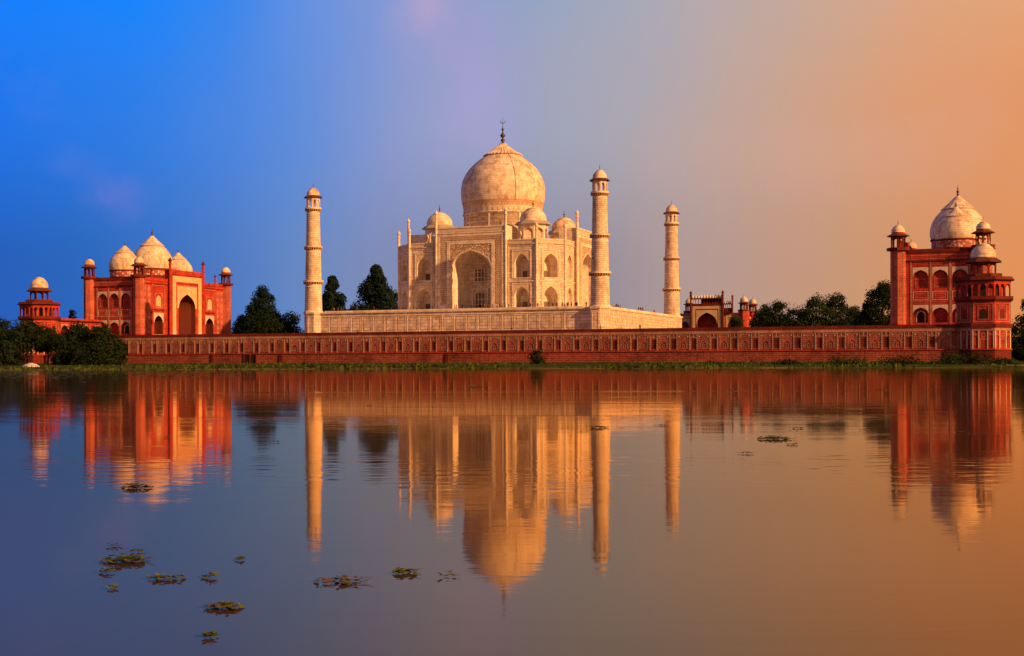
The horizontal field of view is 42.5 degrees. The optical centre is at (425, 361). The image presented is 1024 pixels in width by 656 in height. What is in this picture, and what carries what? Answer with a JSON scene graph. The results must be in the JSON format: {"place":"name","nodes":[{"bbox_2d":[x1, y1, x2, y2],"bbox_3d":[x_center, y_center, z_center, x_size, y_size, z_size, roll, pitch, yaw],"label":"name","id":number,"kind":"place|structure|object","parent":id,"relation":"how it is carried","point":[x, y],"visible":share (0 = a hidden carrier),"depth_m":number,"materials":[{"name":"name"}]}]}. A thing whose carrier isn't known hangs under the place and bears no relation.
{"place":"outdoors","nodes":[
{"label":"outdoors","id":0,"kind":"place"},
{"bbox_2d":[67,309,76,318],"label":"broadleaf tree","id":1,"kind":"object","parent":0,"point":[71,315],"visible":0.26,"depth_m":504.42,"materials":[{"name":"green plant"}]},
{"bbox_2d":[0,368,1023,655],"bbox_3d":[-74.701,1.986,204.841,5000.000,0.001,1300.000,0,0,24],"label":"river water","id":2,"kind":"structure","parent":0,"point":[538,512],"depth_m":15.29,"materials":[{"name":"liquid"}]},
{"bbox_2d":[97,567,114,571],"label":"floating plant","id":3,"kind":"object","parent":2,"relation":"on","point":[106,569],"visible":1,"depth_m":10.98,"materials":[{"name":"green plant"}]},
{"bbox_2d":[106,583,116,588],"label":"floating plant","id":4,"kind":"object","parent":2,"relation":"on","point":[113,586],"visible":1,"depth_m":10.20,"materials":[{"name":"green plant"}]},
{"bbox_2d":[97,552,152,562],"bbox_3d":[-2.644,1.723,11.599,0.512,0.081,0.360,0,0,0],"label":"floating plant","id":5,"kind":"object","parent":2,"relation":"on","point":[127,557],"visible":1,"depth_m":11.58,"materials":[{"name":"green plant"}]},
{"bbox_2d":[120,482,154,487],"bbox_3d":[-4.049,1.732,18.370,0.489,0.073,0.336,0,0,0],"label":"floating plant","id":6,"kind":"object","parent":2,"relation":"on","point":[131,484],"visible":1,"depth_m":18.38,"materials":[{"name":"green plant"}]},
{"bbox_2d":[146,573,184,579],"bbox_3d":[-2.116,1.738,10.646,0.327,0.048,0.245,0,0,0],"label":"floating plant","id":7,"kind":"object","parent":2,"relation":"on","point":[158,575],"visible":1,"depth_m":10.66,"materials":[{"name":"green plant"}]},
{"bbox_2d":[202,630,217,636],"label":"floating plant","id":8,"kind":"object","parent":2,"relation":"on","point":[207,633],"visible":1,"depth_m":8.38,"materials":[{"name":"green plant"}]},
{"bbox_2d":[202,571,218,576],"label":"floating plant","id":9,"kind":"object","parent":2,"relation":"on","point":[214,573],"visible":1,"depth_m":10.73,"materials":[{"name":"green plant"}]},
{"bbox_2d":[203,600,244,608],"bbox_3d":[-1.450,1.733,9.403,0.305,0.054,0.227,0,0,13],"label":"floating plant","id":10,"kind":"object","parent":2,"relation":"on","point":[227,603],"visible":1,"depth_m":9.38,"materials":[{"name":"green plant"}]},
{"bbox_2d":[314,574,371,583],"bbox_3d":[-0.661,1.731,10.506,0.467,0.054,0.331,0,0,18],"label":"floating plant","id":11,"kind":"object","parent":2,"relation":"on","point":[344,580],"visible":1,"depth_m":10.46,"materials":[{"name":"green plant"}]},
{"bbox_2d":[392,566,420,575],"bbox_3d":[-0.159,1.732,10.870,0.251,0.049,0.277,0,0,0],"label":"floating plant","id":12,"kind":"object","parent":2,"relation":"on","point":[398,571],"visible":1,"depth_m":10.88,"materials":[{"name":"green plant"}]},
{"bbox_2d":[437,570,456,575],"bbox_3d":[0.186,1.733,10.720,0.175,0.041,0.102,0,0,-23],"label":"floating plant","id":13,"kind":"object","parent":2,"relation":"on","point":[448,574],"visible":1,"depth_m":10.73,"materials":[{"name":"green plant"}]},
{"bbox_2d":[0,368,1016,382],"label":"floating weed","id":14,"kind":"object","parent":2,"relation":"on","point":[57,376],"visible":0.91,"depth_m":215.12,"materials":[{"name":"green plant"}]},
{"bbox_2d":[758,435,797,439],"bbox_3d":[7.853,1.680,29.359,0.965,0.107,0.647,0,0,0],"label":"floating plant","id":15,"kind":"object","parent":2,"relation":"on","point":[772,437],"visible":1,"depth_m":29.31,"materials":[{"name":"green plant"}]},
{"bbox_2d":[0,358,1023,370],"bbox_3d":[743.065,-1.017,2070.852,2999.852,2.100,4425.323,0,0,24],"label":"river bank","id":16,"kind":"structure","parent":0,"point":[564,365],"depth_m":320.05,"materials":[{"name":"green plant"}]},
{"bbox_2d":[0,340,25,364],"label":"broadleaf tree","id":17,"kind":"object","parent":16,"relation":"on","point":[10,352],"visible":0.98,"depth_m":369.58,"materials":[{"name":"green plant"}]},
{"bbox_2d":[0,317,25,363],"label":"broadleaf tree","id":18,"kind":"object","parent":16,"relation":"on","point":[3,323],"visible":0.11,"depth_m":401.28,"materials":[{"name":"green plant"}]},
{"bbox_2d":[0,318,58,363],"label":"broadleaf tree","id":19,"kind":"object","parent":16,"relation":"on","point":[28,336],"visible":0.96,"depth_m":393.41,"materials":[{"name":"green plant"}]},
{"bbox_2d":[22,363,39,366],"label":"tarpaulin","id":20,"kind":"object","parent":16,"relation":"on","point":[31,364],"visible":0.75,"depth_m":334.01,"materials":[{"name":"white fabric"}]},
{"bbox_2d":[17,275,61,363],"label":"corner tower","id":21,"kind":"structure","parent":16,"relation":"on","point":[42,309],"depth_m":438.26,"materials":[{"name":"red stone"}]},
{"bbox_2d":[34,327,60,364],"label":"broadleaf tree","id":22,"kind":"object","parent":16,"relation":"on","point":[50,341],"visible":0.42,"depth_m":397.74,"materials":[{"name":"green plant"}]},
{"bbox_2d":[50,338,77,364],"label":"broadleaf tree","id":23,"kind":"object","parent":16,"relation":"on","point":[58,358],"visible":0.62,"depth_m":379.93,"materials":[{"name":"green plant"}]},
{"bbox_2d":[49,320,90,357],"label":"broadleaf tree","id":24,"kind":"object","parent":16,"relation":"on","point":[76,332],"visible":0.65,"depth_m":382.54,"materials":[{"name":"green plant"}]},
{"bbox_2d":[63,337,124,364],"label":"broadleaf tree","id":25,"kind":"object","parent":16,"relation":"on","point":[103,359],"visible":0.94,"depth_m":372.55,"materials":[{"name":"green plant"}]},
{"bbox_2d":[73,323,127,360],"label":"broadleaf tree","id":26,"kind":"object","parent":16,"relation":"on","point":[102,333],"visible":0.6,"depth_m":377.33,"materials":[{"name":"green plant"}]},
{"bbox_2d":[114,339,128,364],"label":"broadleaf tree","id":27,"kind":"object","parent":16,"relation":"on","point":[123,347],"visible":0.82,"depth_m":376.87,"materials":[{"name":"green plant"}]},
{"bbox_2d":[45,324,954,363],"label":"terrace wall","id":28,"kind":"structure","parent":16,"relation":"on","point":[775,344],"depth_m":364.32,"materials":[{"name":"red stone"}]},
{"bbox_2d":[527,349,546,363],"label":"shrub","id":29,"kind":"object","parent":16,"relation":"on","point":[535,358],"visible":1,"depth_m":344.41,"materials":[{"name":"green plant"}]},
{"bbox_2d":[772,358,800,364],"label":"shrub","id":30,"kind":"object","parent":16,"relation":"on","point":[785,362],"visible":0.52,"depth_m":319.34,"materials":[{"name":"green plant"}]},
{"bbox_2d":[828,353,871,364],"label":"shrub","id":31,"kind":"object","parent":16,"relation":"on","point":[848,361],"visible":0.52,"depth_m":317.40,"materials":[{"name":"green plant"}]},
{"bbox_2d":[875,352,926,363],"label":"shrub","id":32,"kind":"object","parent":16,"relation":"on","point":[901,361],"visible":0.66,"depth_m":312.35,"materials":[{"name":"green plant"}]},
{"bbox_2d":[923,349,966,364],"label":"shrub","id":33,"kind":"object","parent":16,"relation":"on","point":[947,359],"visible":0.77,"depth_m":307.00,"materials":[{"name":"green plant"}]},
{"bbox_2d":[958,351,1002,363],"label":"shrub","id":34,"kind":"object","parent":16,"relation":"on","point":[972,360],"visible":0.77,"depth_m":305.27,"materials":[{"name":"green plant"}]},
{"bbox_2d":[953,238,1013,361],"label":"corner tower","id":35,"kind":"structure","parent":16,"relation":"on","point":[983,312],"depth_m":319.89,"materials":[{"name":"red stone"}]},
{"bbox_2d":[989,356,1018,364],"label":"shrub","id":36,"kind":"object","parent":16,"relation":"on","point":[1006,360],"visible":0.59,"depth_m":304.66,"materials":[{"name":"green plant"}]},
{"bbox_2d":[1011,299,1023,360],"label":"broadleaf tree","id":37,"kind":"object","parent":16,"relation":"on","point":[1015,329],"visible":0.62,"depth_m":343.96,"materials":[{"name":"green plant"}]},
{"bbox_2d":[1011,332,1023,360],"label":"tree","id":38,"kind":"object","parent":16,"relation":"on","point":[1014,343],"visible":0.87,"depth_m":342.25,"materials":[{"name":"green plant"}]},
{"bbox_2d":[0,0,1023,359],"label":"sky","id":39,"kind":"structure","parent":0,"point":[788,140],"materials":[{"name":"blue"}]},
{"bbox_2d":[955,327,959,359],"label":"terrace paving","id":40,"kind":"structure","parent":0,"point":[957,339],"depth_m":324.23,"materials":[{"name":"stone"}]},
{"bbox_2d":[59,318,101,334],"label":"arcade wall","id":41,"kind":"structure","parent":40,"relation":"on","point":[64,323],"depth_m":451.22,"materials":[{"name":"red stone"}]},
{"bbox_2d":[81,230,232,334],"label":"red assembly hall","id":42,"kind":"structure","parent":40,"relation":"on","point":[150,286],"depth_m":472.71,"materials":[{"name":"stone"}]},
{"bbox_2d":[155,293,162,307],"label":"upper window","id":43,"kind":"structure","parent":42,"relation":"in","point":[158,296],"depth_m":469.05,"materials":[{"name":"orange stone"}]},
{"bbox_2d":[206,297,212,310],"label":"upper window","id":44,"kind":"structure","parent":42,"relation":"in","point":[209,300],"depth_m":499.00,"materials":[{"name":"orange stone"}]},
{"bbox_2d":[322,275,349,311],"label":"conifer tree","id":45,"kind":"object","parent":40,"relation":"on","point":[332,298],"visible":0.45,"depth_m":518.00,"materials":[{"name":"green plant"}]},
{"bbox_2d":[303,306,682,332],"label":"marble platform","id":46,"kind":"structure","parent":40,"relation":"on","point":[531,318],"depth_m":390.73,"materials":[{"name":"white stone"}]},
{"bbox_2d":[303,185,323,312],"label":"minaret","id":47,"kind":"object","parent":46,"relation":"on","point":[313,282],"visible":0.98,"depth_m":408.22,"materials":[{"name":"stone"}]},
{"bbox_2d":[397,121,591,309],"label":"domed mausoleum","id":48,"kind":"structure","parent":46,"relation":"on","point":[498,248],"depth_m":413.57,"materials":[{"name":"white stone"}]},
{"bbox_2d":[588,165,611,306],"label":"minaret","id":49,"kind":"object","parent":46,"relation":"on","point":[599,273],"visible":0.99,"depth_m":371.50,"materials":[{"name":"beige stone"}]},
{"bbox_2d":[662,200,680,315],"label":"minaret","id":50,"kind":"object","parent":46,"relation":"on","point":[671,289],"visible":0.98,"depth_m":455.66,"materials":[{"name":"beige stone"}]},
{"bbox_2d":[887,188,995,324],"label":"red mosque","id":51,"kind":"structure","parent":40,"relation":"on","point":[922,288],"depth_m":356.12,"materials":[{"name":"stone"}]},
{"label":"garden ground","id":52,"kind":"structure","parent":0,"visible":0},
{"bbox_2d":[231,313,246,333],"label":"broadleaf tree","id":53,"kind":"object","parent":52,"relation":"on","point":[236,324],"visible":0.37,"depth_m":546.47,"materials":[{"name":"green plant"}]},
{"bbox_2d":[235,311,265,333],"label":"broadleaf tree","id":54,"kind":"object","parent":52,"relation":"on","point":[243,326],"visible":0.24,"depth_m":539.37,"materials":[{"name":"green plant"}]},
{"bbox_2d":[244,284,279,321],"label":"broadleaf tree","id":55,"kind":"object","parent":52,"relation":"on","point":[264,298],"visible":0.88,"depth_m":541.99,"materials":[{"name":"green plant"}]},
{"bbox_2d":[242,312,296,333],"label":"broadleaf tree","id":56,"kind":"object","parent":52,"relation":"on","point":[262,324],"visible":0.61,"depth_m":531.19,"materials":[{"name":"green plant"}]},
{"bbox_2d":[263,312,292,332],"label":"broadleaf tree","id":57,"kind":"object","parent":52,"relation":"on","point":[280,318],"visible":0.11,"depth_m":539.18,"materials":[{"name":"green plant"}]},
{"bbox_2d":[277,310,303,332],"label":"broadleaf tree","id":58,"kind":"object","parent":52,"relation":"on","point":[292,319],"visible":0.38,"depth_m":537.80,"materials":[{"name":"green plant"}]},
{"bbox_2d":[348,264,396,310],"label":"conifer tree","id":59,"kind":"object","parent":52,"relation":"on","point":[375,291],"visible":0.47,"depth_m":527.45,"materials":[{"name":"green plant"}]},
{"bbox_2d":[386,289,397,309],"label":"broadleaf tree","id":60,"kind":"object","parent":52,"relation":"on","point":[396,298],"visible":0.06,"depth_m":543.66,"materials":[{"name":"green plant"}]},
{"bbox_2d":[680,290,757,327],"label":"garden gateway","id":61,"kind":"object","parent":52,"relation":"on","point":[710,311],"visible":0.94,"depth_m":735.39,"materials":[{"name":"stone"}]},
{"bbox_2d":[728,316,744,326],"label":"broadleaf tree","id":62,"kind":"object","parent":52,"relation":"on","point":[734,321],"visible":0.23,"depth_m":639.41,"materials":[{"name":"green plant"}]},
{"bbox_2d":[749,311,760,326],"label":"broadleaf tree","id":63,"kind":"object","parent":52,"relation":"on","point":[755,316],"visible":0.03,"depth_m":639.59,"materials":[{"name":"green plant"}]},
{"bbox_2d":[749,303,773,326],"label":"broadleaf tree","id":64,"kind":"object","parent":52,"relation":"on","point":[752,324],"visible":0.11,"depth_m":619.64,"materials":[{"name":"green plant"}]},
{"bbox_2d":[754,299,801,326],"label":"broadleaf tree","id":65,"kind":"object","parent":52,"relation":"on","point":[777,318],"visible":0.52,"depth_m":557.96,"materials":[{"name":"green plant"}]},
{"bbox_2d":[786,303,811,324],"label":"broadleaf tree","id":66,"kind":"object","parent":52,"relation":"on","point":[798,310],"visible":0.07,"depth_m":568.56,"materials":[{"name":"green plant"}]},
{"bbox_2d":[794,292,836,325],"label":"broadleaf tree","id":67,"kind":"object","parent":52,"relation":"on","point":[812,311],"visible":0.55,"depth_m":552.50,"materials":[{"name":"green plant"}]},
{"bbox_2d":[817,291,854,325],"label":"broadleaf tree","id":68,"kind":"object","parent":52,"relation":"on","point":[841,309],"visible":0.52,"depth_m":558.20,"materials":[{"name":"green plant"}]},
{"bbox_2d":[841,305,860,325],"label":"broadleaf tree","id":69,"kind":"object","parent":52,"relation":"on","point":[854,309],"visible":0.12,"depth_m":573.75,"materials":[{"name":"green plant"}]},
{"bbox_2d":[857,300,877,324],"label":"broadleaf tree","id":70,"kind":"object","parent":52,"relation":"on","point":[864,313],"visible":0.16,"depth_m":479.89,"materials":[{"name":"green plant"}]},
{"bbox_2d":[850,308,890,325],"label":"broadleaf tree","id":71,"kind":"object","parent":52,"relation":"on","point":[855,323],"visible":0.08,"depth_m":539.21,"materials":[{"name":"green plant"}]},
{"bbox_2d":[859,279,889,325],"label":"broadleaf tree","id":72,"kind":"object","parent":52,"relation":"on","point":[880,293],"visible":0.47,"depth_m":468.58,"materials":[{"name":"green plant"}]}
]}

